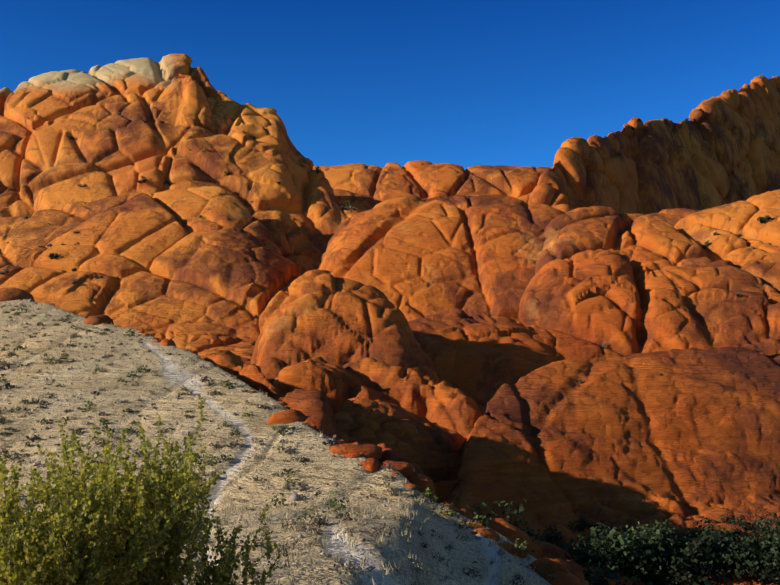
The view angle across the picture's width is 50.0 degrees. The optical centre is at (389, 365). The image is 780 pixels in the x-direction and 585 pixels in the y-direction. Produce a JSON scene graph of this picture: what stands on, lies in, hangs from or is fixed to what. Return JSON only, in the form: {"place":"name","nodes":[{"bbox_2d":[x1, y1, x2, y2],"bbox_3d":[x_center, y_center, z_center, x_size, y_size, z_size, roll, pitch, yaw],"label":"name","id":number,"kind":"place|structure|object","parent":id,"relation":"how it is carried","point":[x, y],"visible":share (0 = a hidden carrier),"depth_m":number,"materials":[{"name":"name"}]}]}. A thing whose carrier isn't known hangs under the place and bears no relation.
{"place":"outdoors","nodes":[
{"label":"outdoors","id":0,"kind":"place"},
{"bbox_2d":[0,299,550,584],"bbox_3d":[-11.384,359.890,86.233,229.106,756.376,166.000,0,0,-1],"label":"sandy slope","id":1,"kind":"structure","parent":0,"point":[397,548],"depth_m":48.68,"materials":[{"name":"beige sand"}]},
{"bbox_2d":[0,395,280,584],"bbox_3d":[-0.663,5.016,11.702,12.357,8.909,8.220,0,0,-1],"label":"creosote bush","id":2,"kind":"object","parent":1,"relation":"on","point":[101,512],"depth_m":11.98,"materials":[{"name":"green plant"}]},
{"bbox_2d":[0,298,531,583],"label":"loose stones","id":3,"kind":"object","parent":1,"relation":"on","point":[295,496],"visible":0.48,"depth_m":39.47,"materials":[{"name":"beige stone"}]},
{"bbox_2d":[0,299,555,584],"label":"hill shrubs","id":4,"kind":"object","parent":1,"relation":"on","point":[321,521],"visible":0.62,"depth_m":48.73,"materials":[{"name":"green plant"}]},
{"bbox_2d":[0,287,588,584],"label":"boulders","id":5,"kind":"object","parent":1,"relation":"on","point":[567,572],"visible":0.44,"depth_m":40.55,"materials":[{"name":"stone"}]},
{"bbox_2d":[0,54,779,584],"bbox_3d":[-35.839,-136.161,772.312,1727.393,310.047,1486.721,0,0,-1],"label":"rock formation","id":6,"kind":"object","parent":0,"point":[448,330],"visible":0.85,"depth_m":248.23,"materials":[{"name":"stone"}]},
{"bbox_2d":[0,112,771,382],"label":"shrubs","id":7,"kind":"object","parent":6,"relation":"on","point":[318,169],"depth_m":282.81,"materials":[{"name":"green plant"}]},
{"bbox_2d":[466,498,779,584],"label":"bushes","id":8,"kind":"object","parent":6,"relation":"on","point":[738,557],"depth_m":41.16,"materials":[{"name":"green plant"}]},
{"bbox_2d":[0,0,779,169],"label":"sky","id":9,"kind":"structure","parent":0,"point":[464,83],"materials":[{"name":"blue"}]}
]}

